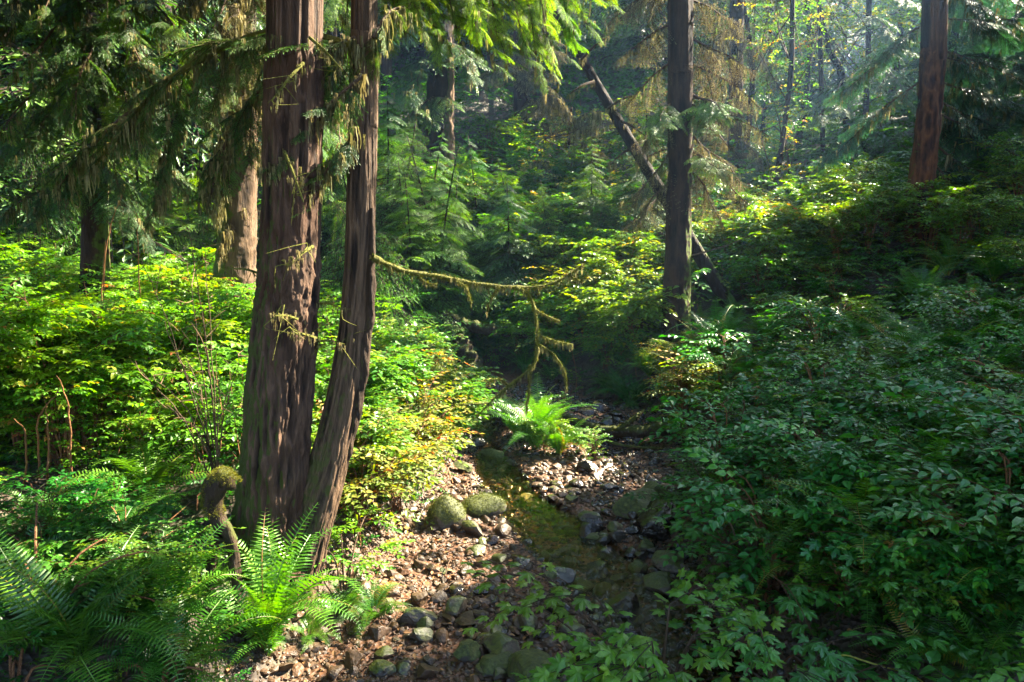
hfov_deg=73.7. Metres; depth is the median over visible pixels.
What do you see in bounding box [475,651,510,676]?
stone
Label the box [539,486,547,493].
stone
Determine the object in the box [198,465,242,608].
bent root
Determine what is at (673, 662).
stone
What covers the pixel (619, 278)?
leafy bush
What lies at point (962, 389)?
sword fern
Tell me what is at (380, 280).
young hemlock
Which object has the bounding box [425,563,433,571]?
stone
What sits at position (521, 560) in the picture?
stone
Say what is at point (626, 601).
stone
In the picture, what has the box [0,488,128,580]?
slope bush
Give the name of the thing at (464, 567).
stone
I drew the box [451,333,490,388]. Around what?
rotten stump
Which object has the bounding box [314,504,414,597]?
leafy plant
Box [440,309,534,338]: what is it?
fallen log
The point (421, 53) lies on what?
tall hemlock
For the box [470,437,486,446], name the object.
stone
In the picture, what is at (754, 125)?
tall hemlock
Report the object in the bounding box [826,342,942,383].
sword fern
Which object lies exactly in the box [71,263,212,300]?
salmonberry bush
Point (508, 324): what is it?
leafy bush
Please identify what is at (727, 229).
leafy bush
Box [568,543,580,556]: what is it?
stone
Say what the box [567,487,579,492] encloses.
stone
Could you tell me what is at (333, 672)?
stone
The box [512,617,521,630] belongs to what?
stone
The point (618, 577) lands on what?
stone
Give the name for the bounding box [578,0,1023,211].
valley thicket
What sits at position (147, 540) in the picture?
sword fern
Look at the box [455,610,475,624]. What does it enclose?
stone
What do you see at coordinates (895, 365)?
slope bush
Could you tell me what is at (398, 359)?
leafy bush
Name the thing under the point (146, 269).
salmonberry bush
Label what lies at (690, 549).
thimbleberry plant
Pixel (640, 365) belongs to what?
sword fern
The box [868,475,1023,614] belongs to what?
slope bush
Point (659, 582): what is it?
stone
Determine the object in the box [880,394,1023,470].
sword fern
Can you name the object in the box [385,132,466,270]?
young hemlock
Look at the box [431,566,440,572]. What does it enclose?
stone
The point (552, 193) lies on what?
sword fern
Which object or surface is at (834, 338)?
slope bush
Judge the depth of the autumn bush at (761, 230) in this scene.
11.98 m
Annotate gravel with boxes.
[219,379,864,681]
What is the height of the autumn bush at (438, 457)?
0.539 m
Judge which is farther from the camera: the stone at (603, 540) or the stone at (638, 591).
the stone at (603, 540)
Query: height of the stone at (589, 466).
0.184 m
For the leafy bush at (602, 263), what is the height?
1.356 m
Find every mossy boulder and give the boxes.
[425,492,466,529]
[461,490,507,517]
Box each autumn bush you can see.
[311,395,423,497]
[311,430,445,536]
[338,439,435,548]
[352,410,483,530]
[363,371,477,478]
[371,334,475,390]
[377,327,451,369]
[386,398,492,498]
[386,411,453,492]
[388,392,439,436]
[390,354,472,390]
[392,370,497,433]
[407,424,455,472]
[408,371,462,397]
[411,385,473,450]
[522,263,641,300]
[525,273,620,321]
[538,262,662,327]
[552,249,629,272]
[565,236,645,266]
[607,253,664,285]
[633,336,719,384]
[634,345,687,375]
[637,363,724,419]
[645,344,722,395]
[648,371,709,415]
[651,362,722,406]
[655,349,788,419]
[692,216,749,265]
[705,207,760,223]
[721,216,817,251]
[725,224,809,257]
[732,239,809,280]
[746,201,862,262]
[760,202,827,215]
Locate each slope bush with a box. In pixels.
[0,469,144,541]
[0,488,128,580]
[16,503,193,608]
[17,513,211,607]
[37,476,187,543]
[98,515,245,605]
[638,373,815,495]
[658,321,783,392]
[658,447,854,607]
[661,406,790,481]
[681,438,900,531]
[702,377,799,430]
[707,399,911,489]
[731,341,932,415]
[731,516,996,628]
[747,290,830,328]
[750,375,919,449]
[752,294,868,352]
[754,409,929,485]
[755,307,830,339]
[760,404,935,478]
[766,347,926,386]
[773,292,896,345]
[778,428,902,481]
[782,359,1023,427]
[788,255,869,296]
[791,388,972,437]
[793,335,952,383]
[800,275,873,310]
[802,395,947,442]
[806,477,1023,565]
[810,319,901,350]
[810,426,927,450]
[816,329,937,369]
[816,390,1010,464]
[825,376,1016,462]
[834,377,994,428]
[839,407,1023,611]
[847,452,1023,616]
[849,514,1023,620]
[850,497,1023,630]
[853,471,1020,561]
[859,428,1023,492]
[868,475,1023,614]
[875,282,952,313]
[881,376,1023,493]
[899,283,1023,343]
[899,292,1023,345]
[899,326,1023,392]
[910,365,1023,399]
[917,283,1023,343]
[918,323,1023,374]
[918,489,1022,545]
[920,445,1023,519]
[931,413,1023,486]
[933,417,1023,516]
[935,312,1023,350]
[954,379,1023,425]
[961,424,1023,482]
[963,355,1023,391]
[972,235,1023,289]
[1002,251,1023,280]
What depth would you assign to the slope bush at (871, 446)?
4.65 m
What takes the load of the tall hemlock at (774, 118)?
on the ground
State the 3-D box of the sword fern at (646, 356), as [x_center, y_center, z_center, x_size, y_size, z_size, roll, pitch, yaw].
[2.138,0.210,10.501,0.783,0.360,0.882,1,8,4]
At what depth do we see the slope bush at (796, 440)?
4.58 m
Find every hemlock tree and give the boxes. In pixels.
[0,0,228,298]
[39,0,624,596]
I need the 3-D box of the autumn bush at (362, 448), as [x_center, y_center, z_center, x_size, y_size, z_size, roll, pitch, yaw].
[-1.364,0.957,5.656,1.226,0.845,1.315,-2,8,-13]
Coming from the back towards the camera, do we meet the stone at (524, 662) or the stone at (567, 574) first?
the stone at (567, 574)
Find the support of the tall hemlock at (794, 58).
on the ground
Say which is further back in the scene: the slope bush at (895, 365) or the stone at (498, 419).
the stone at (498, 419)
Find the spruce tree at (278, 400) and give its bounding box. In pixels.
[221,0,364,623]
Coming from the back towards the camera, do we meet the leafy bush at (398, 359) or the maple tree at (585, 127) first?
the maple tree at (585, 127)
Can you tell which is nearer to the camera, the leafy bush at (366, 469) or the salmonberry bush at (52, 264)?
the leafy bush at (366, 469)
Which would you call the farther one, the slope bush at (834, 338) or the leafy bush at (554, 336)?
the leafy bush at (554, 336)
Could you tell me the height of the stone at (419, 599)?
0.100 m
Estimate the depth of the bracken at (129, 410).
6.00 m
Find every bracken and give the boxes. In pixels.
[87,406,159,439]
[647,330,756,358]
[685,341,762,371]
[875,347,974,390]
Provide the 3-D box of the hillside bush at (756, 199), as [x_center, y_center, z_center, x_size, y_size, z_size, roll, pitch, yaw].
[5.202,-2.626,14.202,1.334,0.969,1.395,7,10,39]
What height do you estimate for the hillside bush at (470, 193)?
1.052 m
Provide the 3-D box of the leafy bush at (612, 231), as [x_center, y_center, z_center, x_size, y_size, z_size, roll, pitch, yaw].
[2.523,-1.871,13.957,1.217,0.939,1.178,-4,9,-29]
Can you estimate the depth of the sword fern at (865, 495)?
3.96 m
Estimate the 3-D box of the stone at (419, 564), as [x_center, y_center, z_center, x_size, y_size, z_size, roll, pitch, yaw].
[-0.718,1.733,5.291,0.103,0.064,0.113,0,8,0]
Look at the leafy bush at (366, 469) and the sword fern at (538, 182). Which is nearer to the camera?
the leafy bush at (366, 469)
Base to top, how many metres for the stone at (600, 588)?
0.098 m
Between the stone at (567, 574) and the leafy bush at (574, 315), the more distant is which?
the leafy bush at (574, 315)
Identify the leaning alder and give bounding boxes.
[822,14,851,149]
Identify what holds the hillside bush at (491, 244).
on the ground
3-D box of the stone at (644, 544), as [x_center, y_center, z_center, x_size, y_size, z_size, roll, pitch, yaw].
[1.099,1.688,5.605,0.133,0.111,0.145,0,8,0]
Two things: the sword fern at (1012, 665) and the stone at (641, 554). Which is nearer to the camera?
the sword fern at (1012, 665)
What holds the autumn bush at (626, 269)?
on the ground
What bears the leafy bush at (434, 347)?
on the ground
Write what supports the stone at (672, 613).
on the ground
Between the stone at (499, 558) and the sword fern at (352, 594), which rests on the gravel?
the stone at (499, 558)
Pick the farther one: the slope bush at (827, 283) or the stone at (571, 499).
the slope bush at (827, 283)
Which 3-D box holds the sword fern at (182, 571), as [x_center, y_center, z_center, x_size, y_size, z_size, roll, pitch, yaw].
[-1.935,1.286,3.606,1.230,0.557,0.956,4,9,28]
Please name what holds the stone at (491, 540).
on the ground
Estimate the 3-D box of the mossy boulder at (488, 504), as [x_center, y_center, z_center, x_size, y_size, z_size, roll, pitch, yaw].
[-0.256,1.530,6.372,0.457,0.218,0.436,0,8,0]
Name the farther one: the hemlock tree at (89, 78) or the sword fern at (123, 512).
the hemlock tree at (89, 78)
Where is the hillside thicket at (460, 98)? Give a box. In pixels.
[0,2,823,373]
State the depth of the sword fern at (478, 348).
13.07 m
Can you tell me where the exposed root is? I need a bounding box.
[570,433,670,450]
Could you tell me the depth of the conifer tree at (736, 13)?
18.54 m
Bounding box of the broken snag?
[444,37,454,179]
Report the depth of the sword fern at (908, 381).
5.59 m
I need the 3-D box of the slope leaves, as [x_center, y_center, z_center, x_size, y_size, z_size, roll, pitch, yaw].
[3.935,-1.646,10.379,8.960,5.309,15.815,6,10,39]
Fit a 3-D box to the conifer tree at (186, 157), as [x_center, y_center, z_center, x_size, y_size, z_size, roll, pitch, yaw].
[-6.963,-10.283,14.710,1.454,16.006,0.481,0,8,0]
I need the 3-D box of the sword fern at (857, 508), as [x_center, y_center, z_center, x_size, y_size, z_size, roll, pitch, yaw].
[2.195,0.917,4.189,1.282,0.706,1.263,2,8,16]
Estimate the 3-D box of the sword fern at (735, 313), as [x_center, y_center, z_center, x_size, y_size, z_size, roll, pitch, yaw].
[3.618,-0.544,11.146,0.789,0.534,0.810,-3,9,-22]
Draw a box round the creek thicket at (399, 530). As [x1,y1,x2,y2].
[132,318,479,566]
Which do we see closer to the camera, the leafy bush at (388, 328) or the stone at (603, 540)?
the stone at (603, 540)
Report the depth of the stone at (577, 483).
6.93 m
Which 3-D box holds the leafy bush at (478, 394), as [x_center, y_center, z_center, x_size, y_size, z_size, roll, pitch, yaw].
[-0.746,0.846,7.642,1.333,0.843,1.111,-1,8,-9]
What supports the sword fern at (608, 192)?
on the ground
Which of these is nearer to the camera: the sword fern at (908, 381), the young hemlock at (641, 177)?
the sword fern at (908, 381)
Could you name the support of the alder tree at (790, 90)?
on the ground
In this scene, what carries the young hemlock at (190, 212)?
on the ground
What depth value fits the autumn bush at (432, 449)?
6.59 m
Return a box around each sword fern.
[0,457,124,533]
[0,496,92,613]
[0,524,120,610]
[0,526,194,681]
[0,530,79,621]
[0,550,140,651]
[0,563,115,657]
[4,491,163,561]
[34,515,265,681]
[47,431,235,515]
[53,494,171,558]
[61,505,173,561]
[69,554,281,681]
[89,560,233,666]
[99,486,197,535]
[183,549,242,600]
[191,504,367,664]
[223,590,317,665]
[285,597,343,655]
[308,574,380,620]
[333,578,411,646]
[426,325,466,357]
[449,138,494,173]
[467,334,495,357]
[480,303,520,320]
[482,396,546,434]
[487,372,596,455]
[489,140,537,168]
[489,348,543,374]
[498,124,551,158]
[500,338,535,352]
[503,166,557,195]
[522,147,589,189]
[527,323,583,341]
[530,185,578,215]
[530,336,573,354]
[531,415,592,455]
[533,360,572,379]
[536,175,584,203]
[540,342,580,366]
[547,207,615,235]
[565,174,640,209]
[572,180,626,205]
[582,185,650,228]
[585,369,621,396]
[586,368,636,398]
[591,364,649,409]
[605,374,650,410]
[618,339,667,375]
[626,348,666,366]
[628,350,678,367]
[639,330,688,349]
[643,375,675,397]
[647,350,711,407]
[665,300,770,351]
[672,318,760,368]
[683,315,746,348]
[684,356,773,414]
[689,314,751,345]
[691,303,714,322]
[691,328,792,383]
[709,290,754,317]
[722,426,907,535]
[725,476,871,593]
[727,298,804,343]
[754,439,957,568]
[762,446,1004,562]
[764,501,971,623]
[769,435,1001,591]
[780,334,867,372]
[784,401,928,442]
[784,429,1015,589]
[798,433,1016,514]
[800,361,917,400]
[811,297,897,336]
[811,317,887,370]
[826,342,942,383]
[844,362,936,399]
[848,305,948,350]
[849,593,1015,681]
[853,415,991,496]
[861,290,1020,368]
[861,357,989,436]
[865,347,978,398]
[874,393,1023,513]
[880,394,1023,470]
[881,390,1021,491]
[882,262,975,309]
[885,391,1023,494]
[890,579,1023,678]
[901,232,993,275]
[909,356,1000,407]
[914,332,1023,381]
[926,368,988,412]
[936,512,1023,632]
[937,272,1006,309]
[938,420,1018,483]
[940,222,1022,264]
[941,236,1023,280]
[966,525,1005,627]
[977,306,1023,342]
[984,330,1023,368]
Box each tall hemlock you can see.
[0,0,203,297]
[0,0,265,191]
[143,0,265,137]
[258,0,398,80]
[337,3,479,51]
[378,0,512,87]
[413,0,624,77]
[470,0,602,61]
[567,0,752,103]
[569,0,643,33]
[666,0,774,167]
[697,0,772,155]
[727,0,831,148]
[752,0,840,127]
[849,0,913,45]
[853,0,963,115]
[958,1,1022,95]
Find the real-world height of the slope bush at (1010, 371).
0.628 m
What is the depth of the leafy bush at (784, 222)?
11.76 m
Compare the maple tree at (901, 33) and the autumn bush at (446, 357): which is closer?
the autumn bush at (446, 357)
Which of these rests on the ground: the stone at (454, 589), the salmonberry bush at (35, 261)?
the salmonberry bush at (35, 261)
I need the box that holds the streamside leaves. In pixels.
[416,276,754,631]
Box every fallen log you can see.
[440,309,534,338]
[556,411,699,442]
[612,409,644,433]
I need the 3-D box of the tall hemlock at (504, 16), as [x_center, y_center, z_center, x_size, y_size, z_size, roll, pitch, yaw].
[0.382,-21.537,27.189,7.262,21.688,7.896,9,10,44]
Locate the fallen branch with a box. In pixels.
[691,235,751,255]
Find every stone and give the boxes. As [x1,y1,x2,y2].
[326,664,343,679]
[332,622,341,628]
[344,619,362,635]
[344,649,365,668]
[367,624,391,641]
[368,659,395,677]
[374,645,394,658]
[381,598,393,608]
[384,586,400,596]
[396,657,411,666]
[396,662,410,675]
[399,607,437,625]
[409,627,433,642]
[410,591,427,606]
[413,559,425,568]
[415,616,433,628]
[416,663,439,678]
[423,656,434,665]
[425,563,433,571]
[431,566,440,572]
[434,628,448,644]
[436,583,448,591]
[439,568,448,574]
[442,613,455,623]
[444,595,466,616]
[448,584,465,594]
[450,524,461,531]
[453,461,472,473]
[453,639,480,662]
[455,495,461,500]
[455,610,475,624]
[459,564,471,575]
[461,520,482,536]
[465,544,485,556]
[466,632,474,638]
[467,549,473,555]
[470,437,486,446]
[473,588,488,594]
[474,662,486,676]
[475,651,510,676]
[476,557,483,567]
[476,632,491,644]
[477,537,486,545]
[478,415,492,423]
[478,449,503,465]
[483,488,492,494]
[483,631,519,653]
[486,535,499,545]
[488,401,523,426]
[490,624,501,632]
[491,553,507,562]
[492,596,498,603]
[492,667,507,679]
[494,523,511,537]
[498,463,510,475]
[498,490,512,498]
[501,625,507,633]
[506,511,514,516]
[506,648,550,681]
[509,486,522,494]
[509,516,522,526]
[510,554,529,566]
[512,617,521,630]
[516,614,537,633]
[519,493,536,507]
[521,539,534,547]
[525,498,534,503]
[527,499,540,509]
[529,588,544,594]
[533,624,552,638]
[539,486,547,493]
[539,550,550,561]
[542,571,556,580]
[546,565,575,585]
[546,603,566,616]
[548,494,558,501]
[549,480,561,485]
[549,546,570,557]
[550,514,561,521]
[553,524,563,534]
[555,483,563,488]
[556,492,567,497]
[558,621,585,635]
[559,524,573,529]
[560,556,574,566]
[565,494,577,504]
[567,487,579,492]
[568,478,583,488]
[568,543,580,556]
[569,491,577,496]
[571,577,593,593]
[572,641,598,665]
[576,460,597,473]
[578,510,602,521]
[578,521,605,539]
[579,407,595,416]
[580,518,603,525]
[581,532,598,542]
[584,540,593,546]
[586,560,609,578]
[590,597,600,608]
[591,400,610,412]
[593,582,612,596]
[594,530,611,546]
[595,592,641,626]
[597,546,618,563]
[598,569,610,579]
[598,589,612,598]
[599,578,614,585]
[600,416,614,425]
[600,482,614,489]
[601,508,611,516]
[606,521,622,530]
[606,623,640,646]
[607,530,628,542]
[609,410,622,416]
[610,573,627,582]
[612,488,655,518]
[623,547,637,557]
[624,526,639,533]
[627,511,637,519]
[628,562,647,573]
[630,614,644,626]
[631,572,646,584]
[633,559,643,564]
[633,587,645,597]
[634,550,648,559]
[636,498,684,528]
[638,539,653,550]
[638,581,649,594]
[639,515,667,540]
[640,481,668,497]
[642,571,676,597]
[646,547,656,553]
[646,565,660,573]
[650,593,668,602]
[651,550,685,572]
[654,648,661,656]
[656,602,679,611]
[659,607,675,618]
[662,646,676,657]
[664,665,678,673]
[665,658,684,668]
[675,467,705,490]
[676,563,701,575]
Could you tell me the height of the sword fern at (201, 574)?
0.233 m
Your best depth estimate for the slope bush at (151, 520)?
3.68 m
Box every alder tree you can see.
[713,107,817,201]
[725,0,858,205]
[744,0,1011,159]
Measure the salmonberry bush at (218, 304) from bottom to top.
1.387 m
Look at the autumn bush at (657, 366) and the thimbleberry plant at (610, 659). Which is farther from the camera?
the autumn bush at (657, 366)
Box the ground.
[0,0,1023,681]
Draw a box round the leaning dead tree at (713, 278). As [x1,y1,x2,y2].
[553,10,736,307]
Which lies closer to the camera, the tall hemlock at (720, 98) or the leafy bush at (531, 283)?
the leafy bush at (531, 283)
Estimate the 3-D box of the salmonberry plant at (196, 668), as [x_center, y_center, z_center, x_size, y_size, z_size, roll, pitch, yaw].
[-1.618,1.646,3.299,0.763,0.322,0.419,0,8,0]
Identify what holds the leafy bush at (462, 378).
on the ground
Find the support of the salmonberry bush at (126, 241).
on the ground
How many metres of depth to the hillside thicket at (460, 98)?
18.46 m
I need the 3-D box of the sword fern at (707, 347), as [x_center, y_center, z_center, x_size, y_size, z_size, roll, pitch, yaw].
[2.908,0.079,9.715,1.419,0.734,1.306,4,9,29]
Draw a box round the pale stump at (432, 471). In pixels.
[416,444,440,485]
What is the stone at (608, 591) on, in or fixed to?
on the ground
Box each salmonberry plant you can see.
[0,490,207,617]
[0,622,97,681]
[93,629,250,681]
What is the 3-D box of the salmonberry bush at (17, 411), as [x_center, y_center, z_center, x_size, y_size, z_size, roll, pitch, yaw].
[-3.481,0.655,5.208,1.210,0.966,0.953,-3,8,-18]
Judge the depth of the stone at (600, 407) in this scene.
9.75 m
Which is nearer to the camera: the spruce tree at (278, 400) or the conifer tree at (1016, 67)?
the spruce tree at (278, 400)
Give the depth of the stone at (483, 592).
4.91 m
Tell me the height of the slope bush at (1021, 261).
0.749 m
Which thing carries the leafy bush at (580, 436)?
on the ground
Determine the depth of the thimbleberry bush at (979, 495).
3.83 m
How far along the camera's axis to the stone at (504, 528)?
5.85 m
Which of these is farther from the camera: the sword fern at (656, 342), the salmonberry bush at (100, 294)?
the sword fern at (656, 342)
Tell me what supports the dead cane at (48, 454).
on the ground
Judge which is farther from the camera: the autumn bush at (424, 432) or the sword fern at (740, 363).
the sword fern at (740, 363)
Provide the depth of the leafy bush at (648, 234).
13.41 m
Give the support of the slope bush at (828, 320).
on the ground
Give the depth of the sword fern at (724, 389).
8.04 m
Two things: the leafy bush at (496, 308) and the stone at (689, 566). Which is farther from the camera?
the leafy bush at (496, 308)
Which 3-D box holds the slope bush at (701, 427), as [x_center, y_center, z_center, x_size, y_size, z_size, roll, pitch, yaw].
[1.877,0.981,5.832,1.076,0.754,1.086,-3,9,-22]
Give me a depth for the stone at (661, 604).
4.90 m
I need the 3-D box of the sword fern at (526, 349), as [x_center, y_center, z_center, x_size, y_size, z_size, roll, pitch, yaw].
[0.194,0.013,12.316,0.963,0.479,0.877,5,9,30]
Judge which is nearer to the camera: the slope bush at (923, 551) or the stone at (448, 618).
the slope bush at (923, 551)
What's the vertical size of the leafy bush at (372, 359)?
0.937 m
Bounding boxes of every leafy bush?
[230,346,405,425]
[310,412,415,498]
[311,432,419,497]
[312,379,392,419]
[312,384,405,433]
[313,399,404,448]
[316,373,397,407]
[318,327,398,363]
[319,381,399,403]
[320,341,440,413]
[322,338,424,396]
[325,326,420,360]
[332,313,423,340]
[372,321,450,352]
[375,332,455,381]
[391,377,503,449]
[393,389,472,425]
[405,398,468,443]
[406,356,474,385]
[418,366,506,409]
[439,384,485,428]
[440,279,491,298]
[444,254,506,296]
[457,315,502,358]
[477,299,528,325]
[484,264,555,295]
[485,264,536,292]
[491,282,577,327]
[492,318,530,354]
[496,278,569,316]
[497,290,566,326]
[501,275,555,306]
[508,267,571,301]
[509,414,578,453]
[511,321,580,360]
[517,233,625,293]
[518,309,580,341]
[525,298,591,336]
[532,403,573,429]
[538,287,623,345]
[549,222,621,258]
[550,232,608,279]
[555,284,687,347]
[561,272,678,351]
[562,241,580,259]
[566,327,649,368]
[566,426,612,459]
[573,250,645,294]
[582,302,648,355]
[584,264,663,296]
[585,235,664,283]
[590,272,663,317]
[593,239,650,265]
[603,228,661,266]
[607,226,662,248]
[692,223,749,274]
[700,218,776,259]
[700,226,730,250]
[715,251,815,301]
[726,207,851,260]
[727,226,814,288]
[732,205,846,267]
[738,200,842,256]
[757,229,828,274]
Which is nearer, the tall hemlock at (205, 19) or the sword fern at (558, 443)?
the sword fern at (558, 443)
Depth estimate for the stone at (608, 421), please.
9.03 m
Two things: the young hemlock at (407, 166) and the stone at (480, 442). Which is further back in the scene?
the young hemlock at (407, 166)
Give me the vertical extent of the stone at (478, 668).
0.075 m
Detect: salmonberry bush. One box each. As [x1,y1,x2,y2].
[0,255,79,298]
[0,257,44,289]
[0,273,165,468]
[0,277,47,301]
[0,287,56,325]
[0,296,90,480]
[0,297,195,440]
[0,321,144,464]
[0,337,136,461]
[0,340,175,460]
[0,360,55,446]
[0,363,140,474]
[2,256,79,299]
[3,326,160,441]
[5,291,108,335]
[12,284,94,325]
[15,354,153,448]
[27,284,76,298]
[48,284,145,308]
[57,317,247,436]
[59,251,136,270]
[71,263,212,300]
[81,291,195,361]
[90,393,201,471]
[92,264,253,305]
[98,290,225,328]
[109,225,179,265]
[109,345,170,419]
[110,258,211,294]
[112,277,190,307]
[115,362,173,416]
[119,282,255,396]
[130,267,205,294]
[133,247,215,278]
[133,304,232,362]
[133,391,235,449]
[138,294,252,400]
[144,331,235,395]
[146,356,226,421]
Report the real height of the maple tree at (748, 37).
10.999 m
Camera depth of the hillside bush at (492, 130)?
20.09 m
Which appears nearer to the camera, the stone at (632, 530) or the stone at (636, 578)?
the stone at (636, 578)
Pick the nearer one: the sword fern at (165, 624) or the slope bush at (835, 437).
the sword fern at (165, 624)
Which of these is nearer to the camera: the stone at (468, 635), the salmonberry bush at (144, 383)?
the stone at (468, 635)
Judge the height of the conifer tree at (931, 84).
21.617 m
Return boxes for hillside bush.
[377,142,420,175]
[377,160,422,196]
[377,164,430,215]
[379,231,454,265]
[405,156,483,216]
[424,233,475,264]
[437,155,486,197]
[443,176,492,208]
[454,111,523,162]
[458,176,538,229]
[468,167,551,220]
[470,224,518,265]
[475,213,561,275]
[485,189,532,217]
[510,236,562,278]
[533,246,583,276]
[543,144,602,183]
[551,192,627,242]
[739,191,794,215]
[752,176,804,197]
[777,174,848,204]
[784,165,874,207]
[795,204,887,261]
[802,196,894,258]
[808,148,908,210]
[813,181,928,253]
[829,173,960,237]
[844,189,936,245]
[869,173,1010,262]
[896,185,1023,263]
[921,183,1019,243]
[927,194,1023,257]
[946,159,1023,217]
[956,131,1023,209]
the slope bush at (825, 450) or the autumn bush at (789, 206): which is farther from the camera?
the autumn bush at (789, 206)
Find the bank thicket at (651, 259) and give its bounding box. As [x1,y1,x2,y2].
[494,98,807,386]
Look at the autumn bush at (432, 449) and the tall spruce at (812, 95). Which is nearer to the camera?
the autumn bush at (432, 449)
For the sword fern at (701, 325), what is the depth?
9.91 m
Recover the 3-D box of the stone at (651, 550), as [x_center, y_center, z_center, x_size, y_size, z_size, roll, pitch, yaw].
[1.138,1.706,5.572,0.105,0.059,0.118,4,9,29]
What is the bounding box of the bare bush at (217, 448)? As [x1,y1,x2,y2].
[116,216,247,473]
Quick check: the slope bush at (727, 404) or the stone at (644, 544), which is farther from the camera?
the slope bush at (727, 404)
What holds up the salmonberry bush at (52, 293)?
on the ground
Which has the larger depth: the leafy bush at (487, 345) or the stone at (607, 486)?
the leafy bush at (487, 345)
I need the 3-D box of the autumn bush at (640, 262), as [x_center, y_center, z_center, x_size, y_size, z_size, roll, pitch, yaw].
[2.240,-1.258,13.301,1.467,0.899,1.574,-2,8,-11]
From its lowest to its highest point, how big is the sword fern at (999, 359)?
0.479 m
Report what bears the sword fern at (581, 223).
on the ground
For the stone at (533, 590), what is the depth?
4.88 m
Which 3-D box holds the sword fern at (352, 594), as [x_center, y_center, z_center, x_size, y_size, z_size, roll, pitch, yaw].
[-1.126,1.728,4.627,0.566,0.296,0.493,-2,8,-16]
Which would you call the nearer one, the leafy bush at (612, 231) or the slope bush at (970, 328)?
the slope bush at (970, 328)
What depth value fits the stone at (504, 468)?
7.70 m
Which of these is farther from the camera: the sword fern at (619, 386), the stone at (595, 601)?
the sword fern at (619, 386)
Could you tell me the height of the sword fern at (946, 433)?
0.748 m
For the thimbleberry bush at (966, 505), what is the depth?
3.73 m
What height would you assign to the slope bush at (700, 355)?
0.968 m
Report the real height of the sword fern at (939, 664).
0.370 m
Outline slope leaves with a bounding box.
[559,136,1023,681]
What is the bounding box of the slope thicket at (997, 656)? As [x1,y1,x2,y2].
[555,90,1023,681]
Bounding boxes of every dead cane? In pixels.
[14,376,72,486]
[70,192,140,303]
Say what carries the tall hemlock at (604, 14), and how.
on the ground
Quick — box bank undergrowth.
[0,426,422,681]
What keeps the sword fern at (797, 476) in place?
on the ground
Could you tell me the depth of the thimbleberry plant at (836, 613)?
3.99 m
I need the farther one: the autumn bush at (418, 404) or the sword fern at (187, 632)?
the autumn bush at (418, 404)
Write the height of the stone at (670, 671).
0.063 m
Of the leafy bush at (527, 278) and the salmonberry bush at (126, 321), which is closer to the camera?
the salmonberry bush at (126, 321)
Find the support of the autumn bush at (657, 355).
on the ground
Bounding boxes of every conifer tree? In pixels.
[141,0,265,364]
[180,2,197,193]
[321,0,377,269]
[378,0,493,170]
[380,3,391,94]
[473,0,577,147]
[487,0,492,88]
[603,0,767,346]
[694,0,789,199]
[795,0,920,180]
[805,0,1023,245]
[912,0,1023,144]
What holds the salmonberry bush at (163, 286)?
on the ground
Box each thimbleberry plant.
[461,560,631,681]
[500,567,785,681]
[653,436,806,610]
[679,614,950,681]
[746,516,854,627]
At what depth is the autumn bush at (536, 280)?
12.65 m
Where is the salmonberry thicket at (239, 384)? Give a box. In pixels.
[0,225,404,474]
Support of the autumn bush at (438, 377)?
on the ground
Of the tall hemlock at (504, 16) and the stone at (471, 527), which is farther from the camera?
the tall hemlock at (504, 16)
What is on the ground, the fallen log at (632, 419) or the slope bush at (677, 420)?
the slope bush at (677, 420)
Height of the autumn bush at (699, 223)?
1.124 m
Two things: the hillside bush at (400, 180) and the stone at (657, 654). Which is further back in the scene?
the hillside bush at (400, 180)
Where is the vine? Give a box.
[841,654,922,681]
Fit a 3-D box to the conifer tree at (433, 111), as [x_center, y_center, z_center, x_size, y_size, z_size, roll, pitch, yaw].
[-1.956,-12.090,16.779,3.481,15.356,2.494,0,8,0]
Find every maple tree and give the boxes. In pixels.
[502,93,615,190]
[618,0,856,168]
[694,0,813,157]
[696,0,838,148]
[727,0,918,160]
[773,0,918,131]
[788,0,1009,125]
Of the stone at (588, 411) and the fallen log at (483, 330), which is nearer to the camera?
the stone at (588, 411)
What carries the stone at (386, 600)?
on the ground
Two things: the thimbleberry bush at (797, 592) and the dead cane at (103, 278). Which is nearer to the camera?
the thimbleberry bush at (797, 592)
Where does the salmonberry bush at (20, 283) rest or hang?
on the ground
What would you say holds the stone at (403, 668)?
on the gravel
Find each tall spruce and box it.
[753,0,863,144]
[870,0,1022,99]
[992,6,1023,63]
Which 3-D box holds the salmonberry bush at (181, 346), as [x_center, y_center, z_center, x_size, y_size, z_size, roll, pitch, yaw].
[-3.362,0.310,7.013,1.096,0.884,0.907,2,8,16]
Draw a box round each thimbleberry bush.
[653,477,843,656]
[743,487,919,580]
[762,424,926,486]
[768,480,1020,648]
[809,512,984,626]
[818,506,1023,642]
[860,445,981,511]
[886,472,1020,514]
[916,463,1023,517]
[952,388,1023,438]
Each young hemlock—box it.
[0,49,111,291]
[0,100,80,292]
[53,124,144,269]
[109,110,215,270]
[134,138,217,268]
[257,129,379,246]
[319,145,427,344]
[320,158,393,298]
[333,119,443,282]
[341,88,450,247]
[375,162,452,323]
[378,174,488,343]
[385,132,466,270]
[396,136,498,318]
[397,143,505,344]
[430,178,502,346]
[442,138,512,300]
[454,182,553,360]
[478,157,544,255]
[519,180,578,274]
[560,137,612,243]
[594,93,666,258]
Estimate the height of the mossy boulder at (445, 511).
0.317 m
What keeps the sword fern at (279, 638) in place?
on the ground

